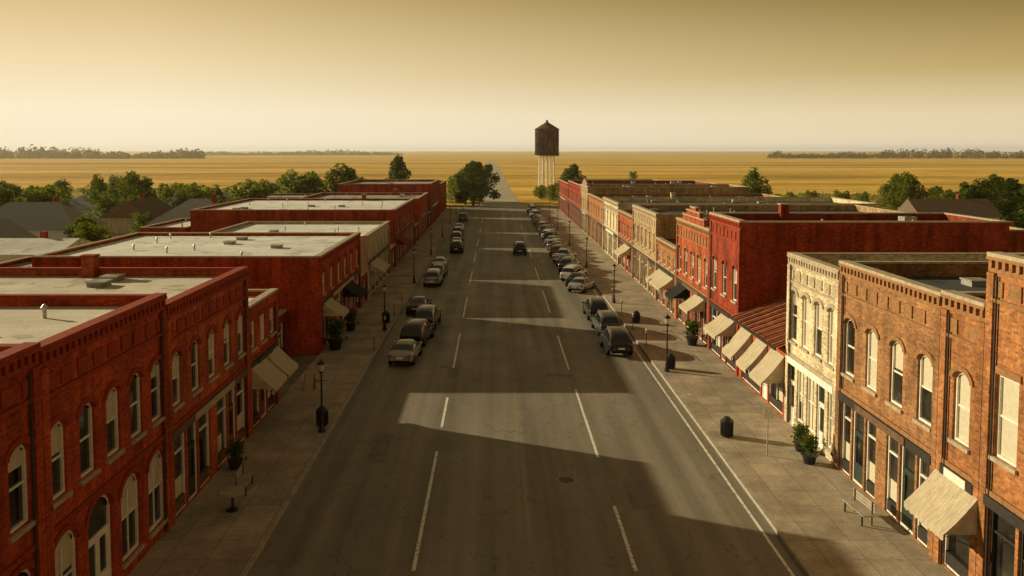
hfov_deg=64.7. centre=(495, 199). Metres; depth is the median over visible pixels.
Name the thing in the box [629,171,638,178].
deciduous tree
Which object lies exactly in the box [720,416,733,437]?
litter bin
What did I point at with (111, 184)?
deciduous tree
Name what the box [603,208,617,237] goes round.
trim
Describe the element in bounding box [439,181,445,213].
walls
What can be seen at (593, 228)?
window frames
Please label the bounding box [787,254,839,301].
cornice
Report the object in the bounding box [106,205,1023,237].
town ground
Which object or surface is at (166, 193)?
deciduous tree
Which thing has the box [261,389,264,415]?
door
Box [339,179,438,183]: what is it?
coping
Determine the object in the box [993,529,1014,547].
shopfront
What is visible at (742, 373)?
window frames
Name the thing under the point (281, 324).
window frames
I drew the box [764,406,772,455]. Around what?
traffic sign
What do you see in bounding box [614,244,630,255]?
awning
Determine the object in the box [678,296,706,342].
shopfront
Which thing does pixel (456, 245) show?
parked suv
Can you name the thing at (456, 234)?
parked suv
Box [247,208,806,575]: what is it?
street
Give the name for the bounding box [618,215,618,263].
downpipe
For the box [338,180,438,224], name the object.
walls
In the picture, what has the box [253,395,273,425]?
shopfront
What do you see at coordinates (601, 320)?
parked suv
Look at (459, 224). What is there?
parked car
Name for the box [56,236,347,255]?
roof
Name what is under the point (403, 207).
cornice
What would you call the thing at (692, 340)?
planter
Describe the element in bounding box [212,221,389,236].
coping
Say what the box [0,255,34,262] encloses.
walls
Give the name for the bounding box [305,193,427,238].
walls
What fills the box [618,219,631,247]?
trim
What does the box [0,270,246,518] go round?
walls
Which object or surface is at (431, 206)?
trim
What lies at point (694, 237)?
cornice
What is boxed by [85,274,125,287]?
roof hatch
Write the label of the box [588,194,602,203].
cornice
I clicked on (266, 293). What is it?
coping
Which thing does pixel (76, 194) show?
pasture field
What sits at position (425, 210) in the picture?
trim
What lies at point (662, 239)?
coping
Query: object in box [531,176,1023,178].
stubble field
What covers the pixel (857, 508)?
park bench
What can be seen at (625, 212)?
coping
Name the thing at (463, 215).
parked suv
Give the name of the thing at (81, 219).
deciduous tree
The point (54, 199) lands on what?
chimney
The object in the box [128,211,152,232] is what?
deciduous tree
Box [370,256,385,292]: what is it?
door
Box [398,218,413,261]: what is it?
window frames
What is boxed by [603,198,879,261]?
walls
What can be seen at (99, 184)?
deciduous tree
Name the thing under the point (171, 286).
roof
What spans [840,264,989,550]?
walls
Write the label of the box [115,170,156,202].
deciduous tree
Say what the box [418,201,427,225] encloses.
pilasters
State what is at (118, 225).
walls
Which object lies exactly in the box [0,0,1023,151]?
sky
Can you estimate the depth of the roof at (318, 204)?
117.46 m
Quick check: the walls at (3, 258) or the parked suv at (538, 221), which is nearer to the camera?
the walls at (3, 258)
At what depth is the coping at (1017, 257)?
25.33 m
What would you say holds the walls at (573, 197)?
on the town ground at (462, 206)
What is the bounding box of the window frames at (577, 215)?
[572,196,579,227]
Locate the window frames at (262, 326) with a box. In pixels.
[251,307,274,426]
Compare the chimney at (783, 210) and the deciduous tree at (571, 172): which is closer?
the chimney at (783, 210)
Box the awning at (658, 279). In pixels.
[646,269,673,290]
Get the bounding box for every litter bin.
[316,406,327,425]
[382,310,389,322]
[632,310,639,322]
[668,353,675,368]
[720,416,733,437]
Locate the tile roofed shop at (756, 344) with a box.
[722,296,786,417]
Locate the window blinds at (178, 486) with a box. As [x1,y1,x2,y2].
[172,314,241,498]
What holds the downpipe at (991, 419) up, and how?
attached to the walls at (1008, 486)
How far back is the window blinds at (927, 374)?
33.03 m
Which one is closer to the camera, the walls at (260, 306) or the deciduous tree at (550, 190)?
the walls at (260, 306)
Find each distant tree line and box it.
[0,144,205,158]
[1,147,93,154]
[204,149,402,154]
[767,148,1023,157]
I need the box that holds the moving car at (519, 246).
[512,241,526,254]
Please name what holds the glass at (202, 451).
attached to the window frames at (195, 363)
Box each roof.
[0,202,108,230]
[0,219,38,237]
[0,238,91,254]
[0,276,216,298]
[0,306,122,343]
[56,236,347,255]
[64,193,121,209]
[99,197,172,217]
[145,199,218,224]
[168,192,246,205]
[211,200,406,208]
[225,224,379,235]
[313,195,419,197]
[351,182,429,183]
[620,202,835,202]
[657,211,858,213]
[897,199,1002,216]
[905,277,986,290]
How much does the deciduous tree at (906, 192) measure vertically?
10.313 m
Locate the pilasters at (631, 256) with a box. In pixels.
[618,214,631,276]
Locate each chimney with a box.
[40,231,47,237]
[52,197,57,201]
[79,254,99,277]
[212,194,216,202]
[670,192,675,201]
[777,203,789,220]
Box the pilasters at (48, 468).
[41,309,171,575]
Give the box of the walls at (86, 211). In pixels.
[78,210,107,217]
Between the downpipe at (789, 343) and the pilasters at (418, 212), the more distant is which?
the pilasters at (418, 212)
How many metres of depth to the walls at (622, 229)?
100.61 m
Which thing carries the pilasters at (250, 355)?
attached to the walls at (260, 306)
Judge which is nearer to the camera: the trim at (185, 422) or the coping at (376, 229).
the trim at (185, 422)
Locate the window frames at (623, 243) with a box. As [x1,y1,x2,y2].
[619,222,631,271]
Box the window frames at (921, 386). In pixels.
[842,319,931,546]
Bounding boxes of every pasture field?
[0,163,467,163]
[24,191,469,199]
[536,165,1023,165]
[546,195,951,201]
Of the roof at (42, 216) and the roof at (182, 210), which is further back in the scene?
the roof at (182, 210)
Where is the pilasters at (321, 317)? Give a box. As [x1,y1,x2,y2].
[319,239,360,352]
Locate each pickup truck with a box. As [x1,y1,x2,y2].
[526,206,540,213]
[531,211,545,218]
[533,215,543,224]
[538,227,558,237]
[552,248,576,261]
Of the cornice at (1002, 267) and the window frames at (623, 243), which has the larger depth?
the window frames at (623, 243)
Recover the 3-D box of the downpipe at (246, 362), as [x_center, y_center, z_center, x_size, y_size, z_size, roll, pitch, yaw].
[-12.830,8.234,41.468,0.077,8.100,0.077,0,4,0]
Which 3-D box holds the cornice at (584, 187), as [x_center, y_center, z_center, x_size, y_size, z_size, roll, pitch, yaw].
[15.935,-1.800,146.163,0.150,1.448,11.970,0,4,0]
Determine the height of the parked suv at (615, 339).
1.819 m
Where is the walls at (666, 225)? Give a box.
[633,206,892,296]
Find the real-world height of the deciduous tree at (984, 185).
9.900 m
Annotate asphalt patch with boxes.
[365,434,393,462]
[519,322,535,328]
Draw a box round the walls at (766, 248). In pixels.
[710,214,1009,373]
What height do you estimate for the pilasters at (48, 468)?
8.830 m
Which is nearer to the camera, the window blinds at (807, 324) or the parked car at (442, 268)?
the window blinds at (807, 324)
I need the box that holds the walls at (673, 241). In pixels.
[657,238,675,314]
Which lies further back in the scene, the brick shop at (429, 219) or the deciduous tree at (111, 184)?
the deciduous tree at (111, 184)
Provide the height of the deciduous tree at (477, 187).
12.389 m
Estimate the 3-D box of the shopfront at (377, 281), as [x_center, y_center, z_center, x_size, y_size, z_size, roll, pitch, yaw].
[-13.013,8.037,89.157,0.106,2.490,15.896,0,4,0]
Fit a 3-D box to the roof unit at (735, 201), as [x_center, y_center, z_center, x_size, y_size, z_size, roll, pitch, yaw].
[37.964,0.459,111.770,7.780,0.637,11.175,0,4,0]
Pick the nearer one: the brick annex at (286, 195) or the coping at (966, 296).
the coping at (966, 296)
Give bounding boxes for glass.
[8,447,27,575]
[52,363,159,575]
[172,322,241,500]
[251,320,271,414]
[322,268,356,338]
[680,269,706,334]
[713,260,736,361]
[792,292,832,443]
[845,321,931,530]
[949,375,969,567]
[994,419,1015,575]
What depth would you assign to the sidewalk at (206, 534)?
39.14 m
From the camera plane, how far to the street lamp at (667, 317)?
54.25 m
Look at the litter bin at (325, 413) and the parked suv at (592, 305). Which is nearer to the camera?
the litter bin at (325, 413)
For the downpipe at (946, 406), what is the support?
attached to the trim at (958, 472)
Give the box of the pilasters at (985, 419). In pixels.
[975,272,996,575]
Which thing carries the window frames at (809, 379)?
attached to the walls at (821, 367)
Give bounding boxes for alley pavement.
[279,355,317,398]
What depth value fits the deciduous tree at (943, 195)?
164.07 m
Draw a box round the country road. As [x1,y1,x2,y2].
[463,161,526,207]
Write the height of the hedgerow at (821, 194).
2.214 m
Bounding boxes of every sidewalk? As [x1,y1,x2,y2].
[127,208,461,575]
[540,208,952,575]
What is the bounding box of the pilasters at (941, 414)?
[932,308,984,575]
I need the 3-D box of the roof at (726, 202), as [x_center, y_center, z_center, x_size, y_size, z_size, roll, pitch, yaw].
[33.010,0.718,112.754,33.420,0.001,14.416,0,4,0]
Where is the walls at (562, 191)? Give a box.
[559,180,567,216]
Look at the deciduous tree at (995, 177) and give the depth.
179.24 m
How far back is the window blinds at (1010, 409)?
25.44 m
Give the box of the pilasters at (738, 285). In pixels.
[707,221,740,375]
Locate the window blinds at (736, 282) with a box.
[715,261,736,346]
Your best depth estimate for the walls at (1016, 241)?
64.48 m
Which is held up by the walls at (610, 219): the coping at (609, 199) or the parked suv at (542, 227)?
the coping at (609, 199)
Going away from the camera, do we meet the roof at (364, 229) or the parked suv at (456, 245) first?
the roof at (364, 229)
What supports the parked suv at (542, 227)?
on the street
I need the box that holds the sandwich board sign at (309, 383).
[303,374,315,390]
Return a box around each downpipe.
[28,372,37,575]
[160,314,166,531]
[244,282,247,437]
[275,302,276,403]
[359,240,359,285]
[414,210,414,244]
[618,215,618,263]
[632,211,633,277]
[676,226,677,318]
[709,222,711,348]
[787,266,791,421]
[838,277,844,469]
[940,313,950,564]
[984,276,998,575]
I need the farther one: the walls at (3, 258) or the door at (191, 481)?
the walls at (3, 258)
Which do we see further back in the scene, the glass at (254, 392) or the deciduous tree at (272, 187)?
the deciduous tree at (272, 187)
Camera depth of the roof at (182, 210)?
133.82 m
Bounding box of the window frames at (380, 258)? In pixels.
[368,239,387,295]
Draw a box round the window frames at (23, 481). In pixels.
[9,444,30,575]
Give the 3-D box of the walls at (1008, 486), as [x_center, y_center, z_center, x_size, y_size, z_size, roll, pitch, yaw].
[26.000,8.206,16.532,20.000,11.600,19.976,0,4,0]
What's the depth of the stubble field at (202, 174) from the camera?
505.03 m
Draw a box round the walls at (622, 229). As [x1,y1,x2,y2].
[619,211,631,274]
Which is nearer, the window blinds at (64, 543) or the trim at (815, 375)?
the window blinds at (64, 543)
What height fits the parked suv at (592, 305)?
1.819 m
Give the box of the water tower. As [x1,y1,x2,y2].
[534,120,559,186]
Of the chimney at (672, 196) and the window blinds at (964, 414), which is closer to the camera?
the window blinds at (964, 414)
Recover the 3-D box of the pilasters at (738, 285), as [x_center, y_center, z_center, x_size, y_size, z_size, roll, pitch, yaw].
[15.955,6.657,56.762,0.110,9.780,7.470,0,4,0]
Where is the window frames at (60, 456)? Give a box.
[52,361,162,575]
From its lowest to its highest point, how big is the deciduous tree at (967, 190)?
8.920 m
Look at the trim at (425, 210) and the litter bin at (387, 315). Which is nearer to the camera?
the litter bin at (387, 315)
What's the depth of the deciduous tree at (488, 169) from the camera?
235.91 m
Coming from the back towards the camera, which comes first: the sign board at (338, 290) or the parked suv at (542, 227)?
the parked suv at (542, 227)
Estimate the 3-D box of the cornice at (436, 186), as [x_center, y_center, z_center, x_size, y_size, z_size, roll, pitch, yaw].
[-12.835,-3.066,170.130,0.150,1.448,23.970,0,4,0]
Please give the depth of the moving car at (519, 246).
115.46 m
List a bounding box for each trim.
[0,436,38,575]
[50,354,168,569]
[172,307,248,440]
[250,301,277,367]
[320,244,360,306]
[368,231,389,264]
[396,207,414,239]
[419,199,427,218]
[430,187,438,208]
[559,185,567,201]
[568,190,579,210]
[588,201,601,226]
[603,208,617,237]
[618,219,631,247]
[632,222,654,264]
[656,246,674,279]
[676,243,706,302]
[709,253,736,324]
[787,287,834,454]
[838,314,932,464]
[939,366,973,495]
[983,365,1023,532]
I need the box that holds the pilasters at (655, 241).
[632,210,656,298]
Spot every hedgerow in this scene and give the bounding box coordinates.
[22,187,225,191]
[775,192,956,198]
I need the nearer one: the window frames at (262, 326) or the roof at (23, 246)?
the window frames at (262, 326)
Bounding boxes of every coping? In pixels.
[0,266,247,307]
[0,293,166,351]
[0,342,40,363]
[32,232,360,257]
[190,198,414,209]
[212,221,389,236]
[248,288,277,308]
[300,192,427,198]
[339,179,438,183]
[559,179,654,183]
[568,180,715,185]
[580,184,746,186]
[588,193,781,200]
[603,197,879,203]
[618,209,631,216]
[632,204,901,214]
[656,237,675,248]
[676,217,1023,230]
[709,212,1009,222]
[787,252,986,271]
[839,260,988,295]
[941,290,985,307]
[987,252,1023,263]
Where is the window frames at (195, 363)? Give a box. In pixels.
[172,312,244,514]
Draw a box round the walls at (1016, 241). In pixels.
[677,219,1023,344]
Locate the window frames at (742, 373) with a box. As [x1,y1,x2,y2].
[742,373,781,413]
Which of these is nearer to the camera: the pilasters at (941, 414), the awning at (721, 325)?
the pilasters at (941, 414)
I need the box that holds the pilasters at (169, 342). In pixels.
[167,279,250,525]
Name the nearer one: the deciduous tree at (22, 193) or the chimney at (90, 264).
the chimney at (90, 264)
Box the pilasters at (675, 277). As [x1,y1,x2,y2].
[655,243,675,316]
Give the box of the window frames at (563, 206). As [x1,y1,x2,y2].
[559,197,567,215]
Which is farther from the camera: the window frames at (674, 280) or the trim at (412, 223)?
the trim at (412, 223)
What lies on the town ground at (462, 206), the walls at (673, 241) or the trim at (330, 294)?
the walls at (673, 241)
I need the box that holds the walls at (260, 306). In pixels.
[248,292,275,429]
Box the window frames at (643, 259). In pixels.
[634,227,654,294]
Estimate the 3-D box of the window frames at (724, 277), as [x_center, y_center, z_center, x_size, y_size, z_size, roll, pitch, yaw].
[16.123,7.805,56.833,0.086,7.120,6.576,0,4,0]
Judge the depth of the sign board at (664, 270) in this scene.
75.91 m
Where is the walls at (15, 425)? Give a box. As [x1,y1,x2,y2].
[0,350,34,575]
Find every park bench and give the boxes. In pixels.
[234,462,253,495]
[842,488,875,526]
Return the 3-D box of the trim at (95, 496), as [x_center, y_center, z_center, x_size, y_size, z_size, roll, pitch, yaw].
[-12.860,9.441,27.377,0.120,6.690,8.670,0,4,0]
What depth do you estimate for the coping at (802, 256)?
43.72 m
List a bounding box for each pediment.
[582,178,588,185]
[682,206,707,226]
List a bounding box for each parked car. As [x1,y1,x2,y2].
[388,339,422,364]
[406,296,431,313]
[430,264,447,277]
[431,257,447,265]
[450,237,462,242]
[453,223,464,231]
[544,235,560,244]
[556,254,575,266]
[565,272,588,286]
[567,277,594,292]
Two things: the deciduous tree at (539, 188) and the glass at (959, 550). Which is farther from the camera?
the deciduous tree at (539, 188)
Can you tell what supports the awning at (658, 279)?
attached to the walls at (673, 241)
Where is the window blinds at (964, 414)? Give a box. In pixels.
[958,374,970,443]
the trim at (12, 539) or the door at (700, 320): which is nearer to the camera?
the trim at (12, 539)
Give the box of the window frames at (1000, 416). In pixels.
[989,375,1023,575]
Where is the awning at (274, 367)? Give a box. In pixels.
[252,346,297,392]
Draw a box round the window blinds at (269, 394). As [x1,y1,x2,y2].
[251,309,270,397]
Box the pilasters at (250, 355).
[249,299,279,434]
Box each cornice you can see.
[0,347,40,419]
[39,296,166,397]
[166,269,248,340]
[319,233,360,263]
[395,199,414,213]
[430,180,438,191]
[568,181,580,192]
[580,185,587,194]
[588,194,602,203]
[603,198,618,214]
[618,211,631,220]
[632,206,656,228]
[655,238,675,253]
[676,219,708,249]
[709,214,740,244]
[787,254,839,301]
[838,263,942,332]
[940,294,984,347]
[986,256,1023,310]
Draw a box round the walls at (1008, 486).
[987,269,1023,575]
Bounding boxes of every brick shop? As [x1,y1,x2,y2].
[278,309,286,353]
[361,270,367,306]
[390,244,395,272]
[415,222,418,242]
[428,211,430,227]
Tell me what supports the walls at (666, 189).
on the town ground at (462, 206)
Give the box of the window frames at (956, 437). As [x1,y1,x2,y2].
[944,372,969,575]
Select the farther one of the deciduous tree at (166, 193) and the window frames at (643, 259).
the deciduous tree at (166, 193)
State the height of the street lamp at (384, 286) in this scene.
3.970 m
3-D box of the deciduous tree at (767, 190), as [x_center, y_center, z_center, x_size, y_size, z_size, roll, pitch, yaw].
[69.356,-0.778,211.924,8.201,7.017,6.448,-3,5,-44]
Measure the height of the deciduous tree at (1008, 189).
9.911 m
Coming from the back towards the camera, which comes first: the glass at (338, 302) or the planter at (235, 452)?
the glass at (338, 302)
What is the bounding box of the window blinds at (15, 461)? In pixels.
[8,447,20,472]
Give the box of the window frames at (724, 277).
[711,258,736,369]
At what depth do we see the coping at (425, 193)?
152.10 m
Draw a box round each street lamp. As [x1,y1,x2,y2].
[315,360,327,432]
[380,284,388,330]
[411,249,416,282]
[585,237,587,267]
[612,263,615,302]
[664,313,670,371]
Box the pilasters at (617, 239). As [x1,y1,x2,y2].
[602,201,618,263]
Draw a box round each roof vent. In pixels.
[41,304,47,318]
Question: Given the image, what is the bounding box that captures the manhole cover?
[557,476,574,483]
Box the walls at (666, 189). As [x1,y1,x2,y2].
[581,185,749,234]
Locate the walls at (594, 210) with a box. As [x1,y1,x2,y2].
[588,194,775,248]
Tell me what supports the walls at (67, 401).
on the town ground at (462, 206)
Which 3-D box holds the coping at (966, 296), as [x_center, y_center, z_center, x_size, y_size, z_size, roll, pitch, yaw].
[25.940,3.363,27.557,20.120,0.138,2.576,0,4,0]
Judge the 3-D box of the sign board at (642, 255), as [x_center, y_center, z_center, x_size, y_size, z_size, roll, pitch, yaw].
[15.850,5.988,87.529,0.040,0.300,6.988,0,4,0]
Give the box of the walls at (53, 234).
[29,226,105,238]
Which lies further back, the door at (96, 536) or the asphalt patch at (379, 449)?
the asphalt patch at (379, 449)
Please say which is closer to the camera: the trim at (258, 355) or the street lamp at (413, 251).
the trim at (258, 355)
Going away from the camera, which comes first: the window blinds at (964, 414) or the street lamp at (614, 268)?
the window blinds at (964, 414)
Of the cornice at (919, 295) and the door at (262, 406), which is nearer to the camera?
the cornice at (919, 295)
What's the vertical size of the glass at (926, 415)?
7.220 m
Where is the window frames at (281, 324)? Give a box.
[280,323,282,346]
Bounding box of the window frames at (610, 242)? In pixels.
[604,217,617,260]
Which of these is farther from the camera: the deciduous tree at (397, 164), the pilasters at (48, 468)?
the deciduous tree at (397, 164)
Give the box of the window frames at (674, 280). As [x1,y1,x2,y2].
[658,250,674,313]
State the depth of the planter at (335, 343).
60.07 m
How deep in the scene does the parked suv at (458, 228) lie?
138.72 m
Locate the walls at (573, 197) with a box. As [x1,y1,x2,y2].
[569,181,710,226]
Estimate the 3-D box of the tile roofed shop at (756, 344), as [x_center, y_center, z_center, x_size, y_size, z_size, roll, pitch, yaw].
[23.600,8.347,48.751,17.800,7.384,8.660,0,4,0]
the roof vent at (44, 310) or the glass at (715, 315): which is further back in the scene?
the glass at (715, 315)
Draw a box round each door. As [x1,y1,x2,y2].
[88,523,108,575]
[188,403,233,497]
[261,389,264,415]
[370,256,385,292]
[636,259,652,293]
[683,299,701,337]
[763,383,766,397]
[790,379,823,448]
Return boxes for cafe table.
[220,486,244,512]
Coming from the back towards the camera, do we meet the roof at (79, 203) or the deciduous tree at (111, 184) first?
the deciduous tree at (111, 184)
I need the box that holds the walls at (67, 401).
[0,298,164,575]
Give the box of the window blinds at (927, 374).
[845,331,932,529]
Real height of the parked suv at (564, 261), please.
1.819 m
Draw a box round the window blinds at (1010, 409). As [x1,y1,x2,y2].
[1000,378,1018,462]
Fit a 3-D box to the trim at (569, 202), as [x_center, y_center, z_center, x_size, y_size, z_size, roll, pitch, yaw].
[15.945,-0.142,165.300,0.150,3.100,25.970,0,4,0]
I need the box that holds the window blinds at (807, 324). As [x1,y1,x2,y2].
[794,293,833,444]
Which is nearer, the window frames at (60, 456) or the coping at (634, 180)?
the window frames at (60, 456)
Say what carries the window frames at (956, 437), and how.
attached to the walls at (962, 354)
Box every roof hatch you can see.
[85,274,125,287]
[959,277,986,286]
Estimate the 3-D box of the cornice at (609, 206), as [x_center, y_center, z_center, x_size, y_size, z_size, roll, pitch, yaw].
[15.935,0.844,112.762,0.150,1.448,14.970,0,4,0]
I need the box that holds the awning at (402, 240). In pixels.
[397,235,411,245]
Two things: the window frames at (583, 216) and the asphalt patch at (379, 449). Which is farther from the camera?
the window frames at (583, 216)
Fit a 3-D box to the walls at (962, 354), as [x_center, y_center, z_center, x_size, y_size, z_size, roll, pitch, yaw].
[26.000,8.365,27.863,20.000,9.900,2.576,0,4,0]
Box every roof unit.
[731,199,739,202]
[898,216,916,220]
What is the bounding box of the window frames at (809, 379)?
[789,291,833,451]
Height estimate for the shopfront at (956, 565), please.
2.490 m
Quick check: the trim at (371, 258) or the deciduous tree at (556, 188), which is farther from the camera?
the deciduous tree at (556, 188)
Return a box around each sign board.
[195,380,234,420]
[258,346,272,363]
[334,276,353,295]
[374,247,385,259]
[637,250,648,260]
[659,266,669,275]
[682,282,698,295]
[714,304,728,318]
[854,404,904,445]
[943,467,965,489]
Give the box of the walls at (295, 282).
[32,234,359,354]
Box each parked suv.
[400,318,434,345]
[413,304,441,328]
[423,268,443,285]
[450,231,463,240]
[450,240,463,252]
[452,226,463,236]
[459,212,467,220]
[536,219,551,227]
[537,221,552,230]
[539,224,556,231]
[541,228,558,239]
[543,230,560,241]
[547,238,566,250]
[549,241,567,249]
[549,244,569,257]
[558,256,579,271]
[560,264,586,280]
[582,297,608,319]
[591,309,621,335]
[599,326,632,354]
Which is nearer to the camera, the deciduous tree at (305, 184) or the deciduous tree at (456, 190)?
the deciduous tree at (305, 184)
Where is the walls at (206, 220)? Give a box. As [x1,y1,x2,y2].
[190,199,413,264]
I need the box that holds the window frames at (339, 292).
[322,250,357,345]
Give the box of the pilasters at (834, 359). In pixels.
[784,264,838,465]
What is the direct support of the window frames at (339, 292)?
attached to the walls at (295, 282)
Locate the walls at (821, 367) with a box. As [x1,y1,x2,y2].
[789,255,988,460]
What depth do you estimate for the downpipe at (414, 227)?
126.97 m
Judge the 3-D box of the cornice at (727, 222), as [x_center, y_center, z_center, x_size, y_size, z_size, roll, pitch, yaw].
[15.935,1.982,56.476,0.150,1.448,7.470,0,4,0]
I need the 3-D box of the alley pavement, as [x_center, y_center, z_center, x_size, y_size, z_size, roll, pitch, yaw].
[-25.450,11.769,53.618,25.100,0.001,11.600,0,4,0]
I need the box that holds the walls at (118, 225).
[102,217,157,233]
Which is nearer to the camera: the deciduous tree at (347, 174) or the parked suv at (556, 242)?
the parked suv at (556, 242)
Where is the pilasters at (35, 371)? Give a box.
[30,365,47,575]
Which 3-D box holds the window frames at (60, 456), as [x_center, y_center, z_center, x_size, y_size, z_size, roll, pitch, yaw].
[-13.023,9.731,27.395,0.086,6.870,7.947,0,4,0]
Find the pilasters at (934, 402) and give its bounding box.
[834,274,940,557]
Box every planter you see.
[224,437,247,469]
[325,317,347,349]
[344,308,359,330]
[684,318,703,345]
[790,422,810,451]
[798,433,822,464]
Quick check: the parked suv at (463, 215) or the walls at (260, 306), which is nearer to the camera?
the walls at (260, 306)
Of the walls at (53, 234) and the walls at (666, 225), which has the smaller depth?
the walls at (666, 225)
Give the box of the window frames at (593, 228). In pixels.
[589,203,601,244]
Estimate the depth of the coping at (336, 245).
63.94 m
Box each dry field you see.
[21,187,173,201]
[853,191,958,194]
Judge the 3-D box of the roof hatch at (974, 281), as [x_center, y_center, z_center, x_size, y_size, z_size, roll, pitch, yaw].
[23.406,3.579,34.190,6.413,0.280,2.083,0,4,0]
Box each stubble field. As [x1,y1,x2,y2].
[0,173,455,175]
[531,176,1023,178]
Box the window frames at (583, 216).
[581,200,585,227]
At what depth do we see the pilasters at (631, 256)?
94.81 m
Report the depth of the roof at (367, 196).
147.50 m
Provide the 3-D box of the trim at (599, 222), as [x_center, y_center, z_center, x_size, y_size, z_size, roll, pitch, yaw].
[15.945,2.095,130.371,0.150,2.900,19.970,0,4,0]
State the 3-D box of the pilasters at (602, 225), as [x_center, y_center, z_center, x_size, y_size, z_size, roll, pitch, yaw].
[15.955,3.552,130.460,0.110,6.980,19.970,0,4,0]
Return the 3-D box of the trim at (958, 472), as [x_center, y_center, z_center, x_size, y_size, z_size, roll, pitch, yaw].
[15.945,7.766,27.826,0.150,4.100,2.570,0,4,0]
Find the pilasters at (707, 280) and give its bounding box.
[675,224,708,346]
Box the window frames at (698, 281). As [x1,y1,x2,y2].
[678,248,706,343]
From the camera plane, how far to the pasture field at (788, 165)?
806.05 m
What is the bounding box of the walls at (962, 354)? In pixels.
[942,295,985,575]
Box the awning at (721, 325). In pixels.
[703,314,735,338]
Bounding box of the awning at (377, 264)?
[370,257,389,272]
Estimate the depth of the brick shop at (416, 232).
131.34 m
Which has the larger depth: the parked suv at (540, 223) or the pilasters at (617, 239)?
the parked suv at (540, 223)
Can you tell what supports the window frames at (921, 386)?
attached to the walls at (913, 338)
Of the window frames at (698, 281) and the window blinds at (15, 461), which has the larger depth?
the window frames at (698, 281)
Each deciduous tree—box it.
[0,180,25,201]
[0,185,26,206]
[9,183,29,201]
[20,184,72,206]
[49,178,73,201]
[63,213,97,237]
[71,221,117,241]
[81,174,118,200]
[86,189,124,219]
[105,175,125,199]
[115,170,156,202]
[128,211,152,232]
[156,182,186,203]
[171,182,220,207]
[205,184,226,203]
[222,178,270,202]
[259,178,284,193]
[274,169,323,193]
[312,175,326,191]
[322,162,364,191]
[386,155,411,178]
[446,175,457,202]
[448,167,471,204]
[455,160,489,205]
[469,161,500,201]
[532,185,546,198]
[542,184,558,199]
[554,174,562,200]
[557,163,586,196]
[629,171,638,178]
[740,167,768,193]
[761,184,773,194]
[786,191,794,196]
[805,190,817,196]
[833,189,851,198]
[852,191,870,201]
[875,180,901,210]
[880,171,927,209]
[911,185,941,198]
[928,189,959,198]
[952,181,981,198]
[970,176,1002,201]
[981,174,1004,192]
[982,178,1023,227]
[1012,184,1023,225]
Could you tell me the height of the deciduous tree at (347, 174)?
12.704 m
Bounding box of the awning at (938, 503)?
[904,469,977,539]
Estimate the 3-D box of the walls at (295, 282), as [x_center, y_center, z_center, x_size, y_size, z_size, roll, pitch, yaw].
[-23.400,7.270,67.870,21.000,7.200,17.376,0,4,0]
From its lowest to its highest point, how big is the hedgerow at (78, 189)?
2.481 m
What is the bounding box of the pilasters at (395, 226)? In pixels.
[395,202,414,248]
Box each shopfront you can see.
[174,389,244,513]
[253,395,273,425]
[322,280,358,346]
[368,252,387,294]
[634,259,654,290]
[658,294,673,312]
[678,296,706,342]
[711,311,735,368]
[842,415,927,544]
[945,550,968,575]
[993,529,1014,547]
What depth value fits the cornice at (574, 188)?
164.07 m
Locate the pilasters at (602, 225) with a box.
[587,204,602,245]
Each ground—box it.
[0,151,1023,204]
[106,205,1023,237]
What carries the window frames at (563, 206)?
attached to the walls at (562, 191)
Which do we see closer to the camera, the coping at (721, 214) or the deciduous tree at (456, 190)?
the coping at (721, 214)
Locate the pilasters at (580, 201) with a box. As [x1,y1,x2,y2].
[580,187,587,214]
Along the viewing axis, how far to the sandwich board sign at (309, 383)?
50.15 m
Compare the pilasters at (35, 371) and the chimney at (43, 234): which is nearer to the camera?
the pilasters at (35, 371)
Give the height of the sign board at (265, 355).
0.300 m
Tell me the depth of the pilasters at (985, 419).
26.25 m
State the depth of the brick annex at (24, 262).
70.21 m
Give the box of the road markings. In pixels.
[412,209,794,575]
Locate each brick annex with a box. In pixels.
[0,256,31,266]
[139,218,190,231]
[237,194,312,199]
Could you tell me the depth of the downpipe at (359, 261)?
75.94 m
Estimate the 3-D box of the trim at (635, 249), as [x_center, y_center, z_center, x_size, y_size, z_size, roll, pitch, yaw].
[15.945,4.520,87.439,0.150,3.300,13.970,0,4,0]
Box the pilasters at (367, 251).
[366,226,389,298]
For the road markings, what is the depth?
37.92 m
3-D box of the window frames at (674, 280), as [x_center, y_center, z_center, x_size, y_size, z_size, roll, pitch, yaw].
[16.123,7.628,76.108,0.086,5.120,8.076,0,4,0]
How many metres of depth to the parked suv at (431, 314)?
67.60 m
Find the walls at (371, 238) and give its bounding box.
[218,222,388,296]
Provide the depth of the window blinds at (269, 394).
45.02 m
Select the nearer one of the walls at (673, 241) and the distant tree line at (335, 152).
the walls at (673, 241)
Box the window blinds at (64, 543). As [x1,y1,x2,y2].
[51,362,158,575]

